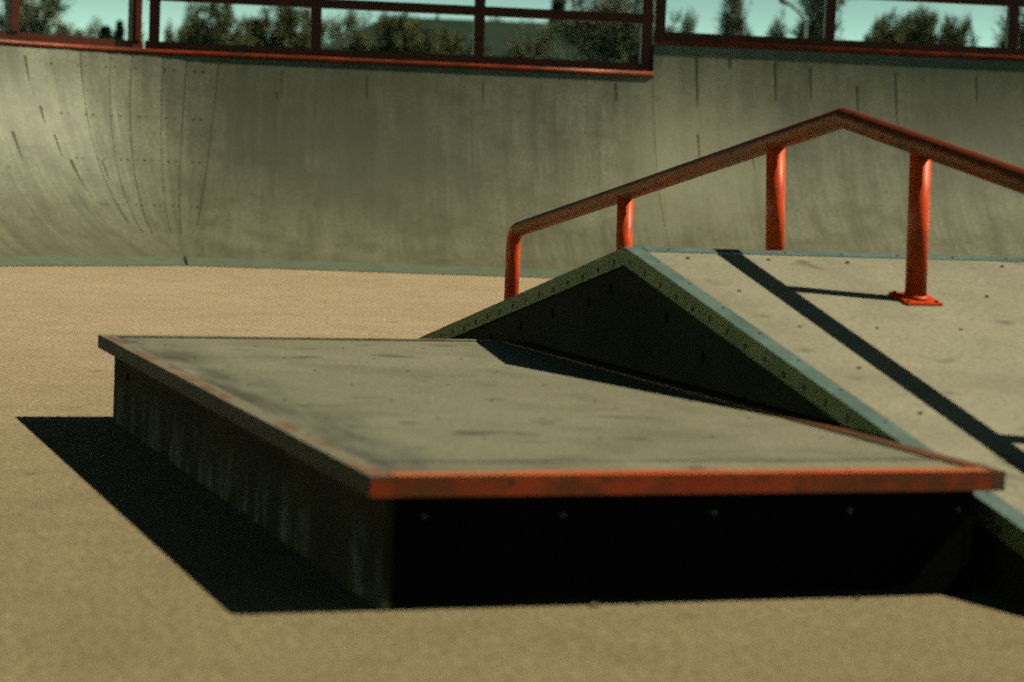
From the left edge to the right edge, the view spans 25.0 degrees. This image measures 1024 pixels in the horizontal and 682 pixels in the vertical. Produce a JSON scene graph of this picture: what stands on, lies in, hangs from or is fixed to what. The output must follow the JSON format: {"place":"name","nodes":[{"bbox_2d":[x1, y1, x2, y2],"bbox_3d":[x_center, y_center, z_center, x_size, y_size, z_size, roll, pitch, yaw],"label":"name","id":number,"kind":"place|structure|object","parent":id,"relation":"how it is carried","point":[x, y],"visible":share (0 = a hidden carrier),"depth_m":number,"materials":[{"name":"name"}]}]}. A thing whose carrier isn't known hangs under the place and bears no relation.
{"place":"outdoors","nodes":[
{"label":"outdoors","id":0,"kind":"place"},
{"bbox_2d":[320,17,655,60],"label":"hill","id":1,"kind":"structure","parent":0,"point":[497,34],"depth_m":122.28,"materials":[{"name":"green plant"}]},
{"bbox_2d":[488,17,503,20],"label":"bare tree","id":2,"kind":"object","parent":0,"point":[495,19],"visible":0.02,"depth_m":193.27,"materials":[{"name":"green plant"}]},
{"bbox_2d":[0,260,1023,681],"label":"concrete floor","id":3,"kind":"structure","parent":0,"point":[126,556],"depth_m":5.28,"materials":[{"name":"beige concrete"}]},
{"bbox_2d":[0,39,669,277],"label":"quarter pipe","id":4,"kind":"object","parent":3,"relation":"on","point":[118,156],"visible":0.98,"depth_m":20.86,"materials":[{"name":"concrete"}]},
{"bbox_2d":[0,0,142,47],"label":"guard rail","id":5,"kind":"object","parent":4,"relation":"on","point":[12,18],"visible":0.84,"depth_m":20.94,"materials":[{"name":"metal"}]},
{"bbox_2d":[145,0,653,70],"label":"guard rail","id":6,"kind":"object","parent":4,"relation":"on","point":[479,10],"visible":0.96,"depth_m":21.56,"materials":[{"name":"metal"}]},
{"bbox_2d":[98,334,1005,610],"bbox_3d":[-0.163,0.295,6.916,1.569,0.305,3.571,1,5,-20],"label":"manual pad","id":7,"kind":"object","parent":3,"relation":"on","point":[388,474],"visible":1,"depth_m":5.49,"materials":[{"name":"concrete"}]},
{"bbox_2d":[591,602,600,606],"bbox_3d":[0.189,0.592,5.199,0.028,0.008,0.018,1,5,-20],"label":"dry leaf","id":8,"kind":"object","parent":3,"relation":"on","point":[594,604],"visible":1,"depth_m":5.20,"materials":[{"name":"brown plant"}]},
{"bbox_2d":[417,247,1023,599],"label":"wedge ramp","id":9,"kind":"structure","parent":3,"relation":"on","point":[845,340],"depth_m":7.26,"materials":[{"name":"concrete"}]},
{"bbox_2d":[504,107,1023,305],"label":"grind rail","id":10,"kind":"object","parent":9,"relation":"on","point":[923,150],"visible":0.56,"depth_m":8.34,"materials":[{"name":"metal"}]},
{"bbox_2d":[631,39,1023,256],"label":"quarter pipe","id":11,"kind":"object","parent":3,"relation":"on","point":[846,190],"visible":0.73,"depth_m":21.72,"materials":[{"name":"concrete"}]},
{"bbox_2d":[653,0,1023,55],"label":"guard rail","id":12,"kind":"object","parent":11,"relation":"on","point":[1011,32],"visible":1,"depth_m":22.09,"materials":[{"name":"metal"}]},
{"bbox_2d":[0,0,1023,47],"label":"sky","id":13,"kind":"structure","parent":0,"point":[858,15],"materials":[{"name":"blue"}]},
{"label":"grass field","id":14,"kind":"structure","parent":0,"visible":0},
{"bbox_2d":[0,0,86,36],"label":"bare tree","id":15,"kind":"object","parent":14,"relation":"on","point":[29,17],"visible":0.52,"depth_m":128.20,"materials":[{"name":"green plant"}]},
{"bbox_2d":[51,20,88,36],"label":"budding tree","id":16,"kind":"object","parent":14,"relation":"on","point":[77,32],"depth_m":173.27,"materials":[{"name":"green plant"}]},
{"bbox_2d":[82,15,113,37],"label":"bare tree","id":17,"kind":"object","parent":14,"relation":"on","point":[93,34],"visible":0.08,"depth_m":168.83,"materials":[{"name":"green plant"}]},
{"bbox_2d":[96,25,114,38],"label":"conifer","id":18,"kind":"object","parent":14,"relation":"on","point":[105,31],"visible":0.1,"depth_m":143.81,"materials":[{"name":"green plant"}]},
{"bbox_2d":[113,20,124,39],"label":"conifer","id":19,"kind":"object","parent":14,"relation":"on","point":[119,32],"visible":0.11,"depth_m":148.78,"materials":[{"name":"green plant"}]},
{"bbox_2d":[124,21,148,46],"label":"bare tree","id":20,"kind":"object","parent":14,"relation":"on","point":[142,34],"visible":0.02,"depth_m":158.87,"materials":[{"name":"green plant"}]},
{"bbox_2d":[162,15,191,41],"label":"bare tree","id":21,"kind":"object","parent":14,"relation":"on","point":[169,35],"visible":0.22,"depth_m":163.34,"materials":[{"name":"green plant"}]},
{"bbox_2d":[174,2,258,45],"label":"bare tree","id":22,"kind":"object","parent":14,"relation":"on","point":[219,31],"visible":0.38,"depth_m":157.63,"materials":[{"name":"green plant"}]},
{"bbox_2d":[230,15,279,43],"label":"budding tree","id":23,"kind":"object","parent":14,"relation":"on","point":[248,22],"visible":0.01,"depth_m":188.70,"materials":[{"name":"green plant"}]},
{"bbox_2d":[233,6,326,47],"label":"bare tree","id":24,"kind":"object","parent":14,"relation":"on","point":[285,34],"visible":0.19,"depth_m":162.78,"materials":[{"name":"green plant"}]},
{"bbox_2d":[300,10,331,42],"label":"budding tree","id":25,"kind":"object","parent":14,"relation":"on","point":[322,22],"visible":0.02,"depth_m":187.94,"materials":[{"name":"green plant"}]},
{"bbox_2d":[321,10,375,45],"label":"bare tree","id":26,"kind":"object","parent":14,"relation":"on","point":[348,22],"visible":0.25,"depth_m":183.10,"materials":[{"name":"green plant"}]},
{"bbox_2d":[338,30,380,49],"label":"bare tree","id":27,"kind":"object","parent":14,"relation":"on","point":[346,47],"visible":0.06,"depth_m":110.68,"materials":[{"name":"plant"}]},
{"bbox_2d":[341,12,442,53],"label":"budding tree","id":28,"kind":"object","parent":14,"relation":"on","point":[400,35],"visible":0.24,"depth_m":110.42,"materials":[{"name":"green plant"}]},
{"bbox_2d":[410,21,496,56],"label":"budding tree","id":29,"kind":"object","parent":14,"relation":"on","point":[447,43],"visible":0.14,"depth_m":107.24,"materials":[{"name":"green plant"}]},
{"bbox_2d":[501,19,571,59],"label":"bare tree","id":30,"kind":"object","parent":14,"relation":"on","point":[544,50],"visible":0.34,"depth_m":110.51,"materials":[{"name":"plant"}]},
{"bbox_2d":[547,0,566,23],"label":"conifer","id":31,"kind":"object","parent":14,"relation":"on","point":[555,5],"visible":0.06,"depth_m":138.56,"materials":[{"name":"green plant"}]},
{"bbox_2d":[536,0,689,62],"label":"bare tree","id":32,"kind":"object","parent":14,"relation":"on","point":[608,46],"visible":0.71,"depth_m":98.65,"materials":[{"name":"green plant"}]},
{"bbox_2d":[621,42,652,62],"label":"budding tree","id":33,"kind":"object","parent":14,"relation":"on","point":[637,47],"visible":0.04,"depth_m":99.11,"materials":[{"name":"green plant"}]},
{"bbox_2d":[678,6,699,32],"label":"bare tree","id":34,"kind":"object","parent":14,"relation":"on","point":[687,27],"visible":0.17,"depth_m":188.41,"materials":[{"name":"green plant"}]},
{"bbox_2d":[712,0,752,35],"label":"bare tree","id":35,"kind":"object","parent":14,"relation":"on","point":[734,23],"visible":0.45,"depth_m":168.03,"materials":[{"name":"green plant"}]},
{"bbox_2d":[764,5,787,36],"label":"bare tree","id":36,"kind":"object","parent":14,"relation":"on","point":[776,29],"visible":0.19,"depth_m":168.53,"materials":[{"name":"green plant"}]},
{"bbox_2d":[778,0,806,37],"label":"street lamp","id":37,"kind":"object","parent":14,"relation":"on","point":[796,9],"visible":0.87,"depth_m":84.24,"materials":[{"name":"grey metal"}]},
{"bbox_2d":[784,0,847,39],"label":"bare tree","id":38,"kind":"object","parent":14,"relation":"on","point":[815,29],"visible":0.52,"depth_m":148.27,"materials":[{"name":"green plant"}]},
{"bbox_2d":[858,5,907,42],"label":"budding tree","id":39,"kind":"object","parent":14,"relation":"on","point":[881,30],"visible":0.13,"depth_m":148.35,"materials":[{"name":"green plant"}]},
{"bbox_2d":[897,4,923,37],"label":"budding tree","id":40,"kind":"object","parent":14,"relation":"on","point":[907,19],"visible":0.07,"depth_m":163.21,"materials":[{"name":"green plant"}]},
{"bbox_2d":[896,2,957,44],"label":"budding tree","id":41,"kind":"object","parent":14,"relation":"on","point":[926,26],"visible":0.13,"depth_m":152.98,"materials":[{"name":"green plant"}]},
{"bbox_2d":[939,7,979,45],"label":"budding tree","id":42,"kind":"object","parent":14,"relation":"on","point":[960,38],"visible":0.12,"depth_m":148.61,"materials":[{"name":"green plant"}]},
{"bbox_2d":[986,6,1023,48],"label":"bare tree","id":43,"kind":"object","parent":14,"relation":"on","point":[1020,35],"visible":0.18,"depth_m":158.22,"materials":[{"name":"green plant"}]}
]}

